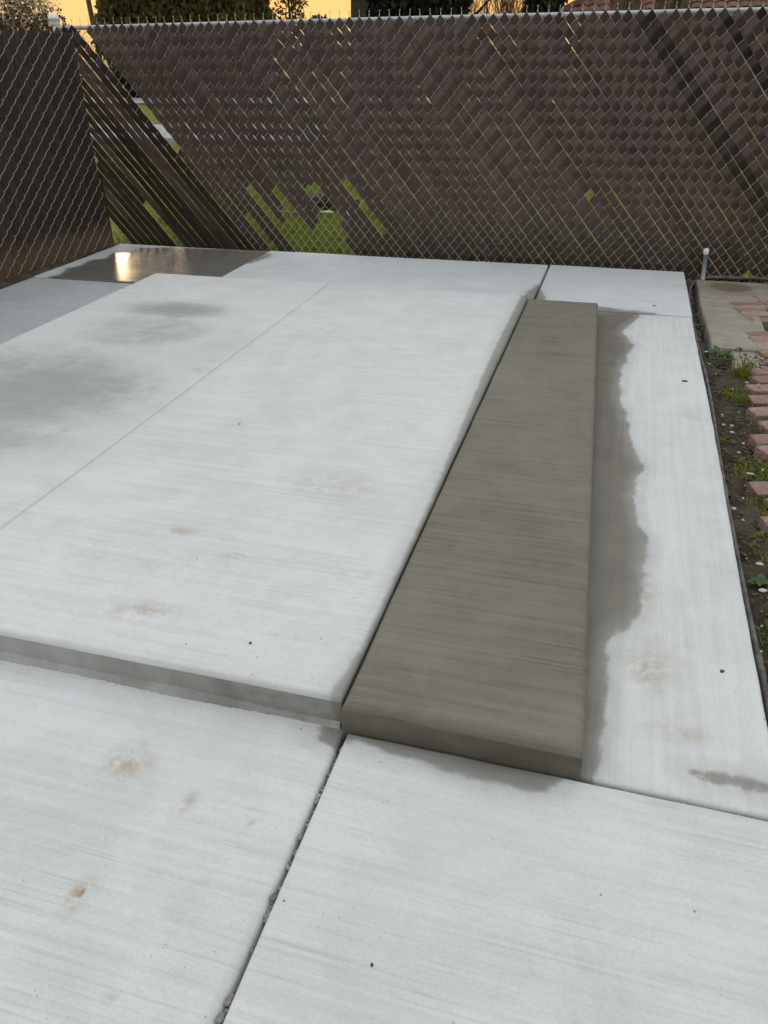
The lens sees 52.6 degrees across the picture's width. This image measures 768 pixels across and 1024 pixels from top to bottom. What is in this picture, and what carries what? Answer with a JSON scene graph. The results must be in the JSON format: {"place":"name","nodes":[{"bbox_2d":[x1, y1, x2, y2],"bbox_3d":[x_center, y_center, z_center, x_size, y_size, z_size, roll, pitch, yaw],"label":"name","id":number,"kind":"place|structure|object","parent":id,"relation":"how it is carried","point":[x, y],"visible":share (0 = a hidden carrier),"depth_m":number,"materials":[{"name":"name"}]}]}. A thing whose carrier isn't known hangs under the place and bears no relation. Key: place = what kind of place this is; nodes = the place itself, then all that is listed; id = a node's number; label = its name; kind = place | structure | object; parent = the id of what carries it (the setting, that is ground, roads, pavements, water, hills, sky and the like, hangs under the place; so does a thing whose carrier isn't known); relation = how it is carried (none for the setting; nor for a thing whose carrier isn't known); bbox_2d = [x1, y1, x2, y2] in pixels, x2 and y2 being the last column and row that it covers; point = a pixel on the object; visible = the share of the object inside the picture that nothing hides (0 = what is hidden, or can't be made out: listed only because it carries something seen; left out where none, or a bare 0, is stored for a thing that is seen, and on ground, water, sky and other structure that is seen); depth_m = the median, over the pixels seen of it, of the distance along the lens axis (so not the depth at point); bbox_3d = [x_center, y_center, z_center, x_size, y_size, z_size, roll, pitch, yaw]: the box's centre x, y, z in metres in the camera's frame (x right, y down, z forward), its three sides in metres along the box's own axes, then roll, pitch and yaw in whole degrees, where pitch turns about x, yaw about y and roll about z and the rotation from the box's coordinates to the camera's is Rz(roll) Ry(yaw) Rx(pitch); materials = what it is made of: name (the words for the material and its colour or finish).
{"place":"outdoors","nodes":[
{"label":"outdoors","id":0,"kind":"place"},
{"bbox_2d":[90,124,361,141],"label":"path","id":1,"kind":"structure","parent":0,"point":[162,130],"depth_m":19.11,"materials":[{"name":"grey concrete"}]},
{"bbox_2d":[0,0,580,59],"label":"sky","id":2,"kind":"structure","parent":0,"point":[76,10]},
{"bbox_2d":[84,97,572,102],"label":"road","id":3,"kind":"structure","parent":0,"point":[137,100],"depth_m":32.23,"materials":[{"name":"grey asphalt"}]},
{"bbox_2d":[0,244,767,1023],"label":"patio","id":4,"kind":"structure","parent":0,"point":[150,842],"depth_m":1.82,"materials":[{"name":"concrete"}]},
{"bbox_2d":[0,251,97,288],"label":"soil border","id":5,"kind":"object","parent":4,"relation":"on","point":[15,280],"visible":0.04,"depth_m":6.64,"materials":[{"name":"brown soil"}]},
{"bbox_2d":[0,273,527,728],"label":"concrete pad","id":6,"kind":"object","parent":4,"relation":"on","point":[170,525],"visible":0.98,"depth_m":3.14,"materials":[{"name":"grey concrete"}]},
{"bbox_2d":[341,299,597,781],"bbox_3d":[0.735,-0.385,3.635,0.619,0.142,4.000,8,32,14],"label":"concrete step","id":7,"kind":"object","parent":4,"relation":"on","point":[478,649],"visible":0.99,"depth_m":2.45,"materials":[{"name":"grey concrete"}]},
{"bbox_2d":[221,747,753,1023],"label":"joint gravel","id":8,"kind":"structure","parent":4,"relation":"on","point":[270,907],"depth_m":1.76,"materials":[{"name":"grey gravel"}]},
{"bbox_2d":[215,1012,225,1023],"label":"pebble","id":9,"kind":"object","parent":8,"relation":"on","point":[219,1018],"visible":1,"depth_m":1.45,"materials":[{"name":"grey stone"}]},
{"bbox_2d":[224,994,234,1006],"bbox_3d":[-0.296,0.930,1.483,0.016,0.012,0.025,8,32,14],"label":"pebble","id":10,"kind":"object","parent":8,"relation":"on","point":[228,1000],"visible":1,"depth_m":1.48,"materials":[{"name":"grey stone"}]},
{"bbox_2d":[269,893,276,900],"bbox_3d":[-0.237,0.824,1.663,0.016,0.013,0.020,8,32,14],"label":"pebble","id":11,"kind":"object","parent":8,"relation":"on","point":[273,896],"visible":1,"depth_m":1.66,"materials":[{"name":"grey stone"}]},
{"bbox_2d":[84,53,755,338],"bbox_3d":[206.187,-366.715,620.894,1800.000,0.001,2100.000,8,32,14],"label":"ground","id":12,"kind":"structure","parent":0,"point":[105,61],"depth_m":252.25,"materials":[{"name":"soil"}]},
{"bbox_2d":[0,29,113,281],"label":"side fence","id":13,"kind":"object","parent":12,"relation":"on","point":[53,207],"visible":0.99,"depth_m":6.54,"materials":[{"name":"metal"}]},
{"bbox_2d":[93,137,300,143],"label":"kerb","id":14,"kind":"structure","parent":12,"relation":"on","point":[172,141],"depth_m":16.97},
{"bbox_2d":[80,67,767,276],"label":"lawn","id":15,"kind":"structure","parent":0,"point":[589,195],"depth_m":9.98,"materials":[{"name":"green plant"}]},
{"bbox_2d":[0,0,103,77],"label":"blossom shrub","id":16,"kind":"object","parent":15,"relation":"on","point":[9,25],"visible":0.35,"depth_m":36.70,"materials":[{"name":"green plant"}]},
{"bbox_2d":[86,0,108,96],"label":"utility pole","id":17,"kind":"object","parent":15,"relation":"on","point":[90,9],"depth_m":35.58,"materials":[{"name":"brown wood"}]},
{"bbox_2d":[91,0,191,97],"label":"conifer","id":18,"kind":"object","parent":15,"relation":"on","point":[126,10],"visible":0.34,"depth_m":33.53,"materials":[{"name":"green plant"}]},
{"bbox_2d":[114,63,183,97],"bbox_3d":[-10.367,-19.458,35.297,4.233,1.868,1.616,8,32,14],"label":"bush","id":19,"kind":"object","parent":15,"relation":"on","point":[128,87],"visible":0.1,"depth_m":35.20,"materials":[{"name":"green plant"}]},
{"bbox_2d":[164,0,235,97],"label":"conifer","id":20,"kind":"object","parent":15,"relation":"on","point":[184,5],"visible":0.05,"depth_m":33.22,"materials":[{"name":"green plant"}]},
{"bbox_2d":[188,0,281,97],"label":"conifer","id":21,"kind":"object","parent":15,"relation":"on","point":[241,8],"visible":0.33,"depth_m":32.55,"materials":[{"name":"green plant"}]},
{"bbox_2d":[270,0,308,86],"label":"leafy tree","id":22,"kind":"object","parent":15,"relation":"on","point":[291,8],"visible":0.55,"depth_m":34.52,"materials":[{"name":"green plant"}]},
{"bbox_2d":[290,13,348,73],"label":"young conifer","id":23,"kind":"object","parent":15,"relation":"on","point":[316,16],"visible":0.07,"depth_m":55.61,"materials":[{"name":"green plant"}]},
{"bbox_2d":[301,194,358,210],"bbox_3d":[-0.656,-3.692,9.292,0.723,0.201,0.212,8,32,14],"label":"log","id":24,"kind":"object","parent":15,"relation":"on","point":[323,200],"visible":0.35,"depth_m":9.25,"materials":[{"name":"brown wood"}]},
{"bbox_2d":[349,0,365,117],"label":"tall tree","id":25,"kind":"object","parent":15,"relation":"on","point":[357,5],"visible":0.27,"depth_m":21.00,"materials":[{"name":"plant"}]},
{"bbox_2d":[366,0,416,105],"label":"evergreen","id":26,"kind":"object","parent":15,"relation":"on","point":[375,7],"visible":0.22,"depth_m":24.60,"materials":[{"name":"green plant"}]},
{"bbox_2d":[408,0,489,108],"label":"evergreen","id":27,"kind":"object","parent":15,"relation":"on","point":[435,6],"visible":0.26,"depth_m":24.31,"materials":[{"name":"green plant"}]},
{"bbox_2d":[468,0,524,106],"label":"bare shrub","id":28,"kind":"object","parent":15,"relation":"on","point":[502,9],"visible":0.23,"depth_m":25.24,"materials":[{"name":"brown plant"}]},
{"bbox_2d":[520,0,577,111],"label":"evergreen","id":29,"kind":"object","parent":15,"relation":"on","point":[544,5],"visible":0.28,"depth_m":22.08,"materials":[{"name":"green plant"}]},
{"bbox_2d":[596,0,692,171],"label":"shaggy tree","id":30,"kind":"object","parent":15,"relation":"on","point":[659,4],"visible":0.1,"depth_m":11.19,"materials":[{"name":"green plant"}]},
{"bbox_2d":[560,0,767,113],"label":"house","id":31,"kind":"structure","parent":15,"relation":"on","point":[588,5],"depth_m":21.68,"materials":[{"name":"beige paint"}]},
{"bbox_2d":[685,277,767,726],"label":"soil bed","id":32,"kind":"object","parent":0,"point":[752,569],"visible":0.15,"depth_m":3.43,"materials":[{"name":"brown soil"}]},
{"bbox_2d":[701,248,708,279],"bbox_3d":[2.573,-1.950,6.254,0.041,0.328,0.041,4,31,16],"label":"pvc stub","id":33,"kind":"object","parent":32,"relation":"on","point":[705,258],"visible":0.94,"depth_m":6.22,"materials":[{"name":"white plastic"}]},
{"bbox_2d":[708,345,733,358],"bbox_3d":[2.056,-0.964,4.739,0.152,0.049,0.221,8,32,14],"label":"weed","id":34,"kind":"object","parent":32,"relation":"on","point":[717,351],"visible":0.99,"depth_m":4.76,"materials":[{"name":"green plant"}]},
{"bbox_2d":[691,296,763,652],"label":"stone chips","id":35,"kind":"object","parent":32,"relation":"on","point":[761,651],"visible":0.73,"depth_m":3.70,"materials":[{"name":"stone"}]},
{"bbox_2d":[688,278,767,716],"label":"irrigation pipe","id":36,"kind":"object","parent":32,"relation":"on","point":[761,671],"visible":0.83,"depth_m":2.81,"materials":[{"name":"black plastic"}]},
{"bbox_2d":[694,280,767,369],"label":"old slab","id":37,"kind":"structure","parent":32,"relation":"on","point":[727,326],"depth_m":5.36,"materials":[{"name":"concrete"}]},
{"bbox_2d":[727,390,750,406],"bbox_3d":[1.881,-0.608,4.110,0.136,0.079,0.165,8,32,14],"label":"grass tuft","id":38,"kind":"object","parent":32,"relation":"on","point":[742,399],"visible":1,"depth_m":4.11,"materials":[{"name":"green plant"}]},
{"bbox_2d":[718,381,767,654],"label":"moss","id":39,"kind":"object","parent":32,"relation":"on","point":[751,468],"visible":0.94,"depth_m":3.39,"materials":[{"name":"green plant"}]},
{"bbox_2d":[727,354,761,379],"bbox_3d":[2.046,-0.832,4.413,0.218,0.153,0.233,8,32,14],"label":"grass tuft","id":40,"kind":"object","parent":32,"relation":"on","point":[740,374],"visible":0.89,"depth_m":4.42,"materials":[{"name":"green plant"}]},
{"bbox_2d":[725,295,767,533],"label":"brick path","id":41,"kind":"structure","parent":32,"relation":"on","point":[758,443],"depth_m":4.13,"materials":[{"name":"brick"}]},
{"bbox_2d":[743,355,761,367],"bbox_3d":[2.177,-0.873,4.560,0.188,0.071,0.138,39,48,47],"label":"grass tuft","id":42,"kind":"object","parent":32,"relation":"on","point":[748,363],"visible":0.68,"depth_m":4.58,"materials":[{"name":"green plant"}]},
{"bbox_2d":[747,573,767,585],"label":"weed","id":43,"kind":"object","parent":32,"relation":"on","point":[762,581],"visible":1,"depth_m":2.75,"materials":[{"name":"green plant"}]},
{"bbox_2d":[758,588,767,592],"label":"stone chip","id":44,"kind":"object","parent":32,"relation":"on","point":[762,590],"visible":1,"depth_m":2.68,"materials":[{"name":"white stone"}]},
{"bbox_2d":[686,277,767,285],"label":"soil verge","id":45,"kind":"structure","parent":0,"point":[691,281],"depth_m":6.39,"materials":[{"name":"brown soil"}]},
{"bbox_2d":[48,0,767,283],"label":"chain link fence","id":46,"kind":"object","parent":45,"relation":"on","point":[666,87],"visible":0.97,"depth_m":6.34,"materials":[{"name":"metal"}]},
{"bbox_2d":[699,275,767,280],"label":"irrigation pipe","id":47,"kind":"object","parent":45,"relation":"on","point":[716,277],"visible":1,"depth_m":6.22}
]}

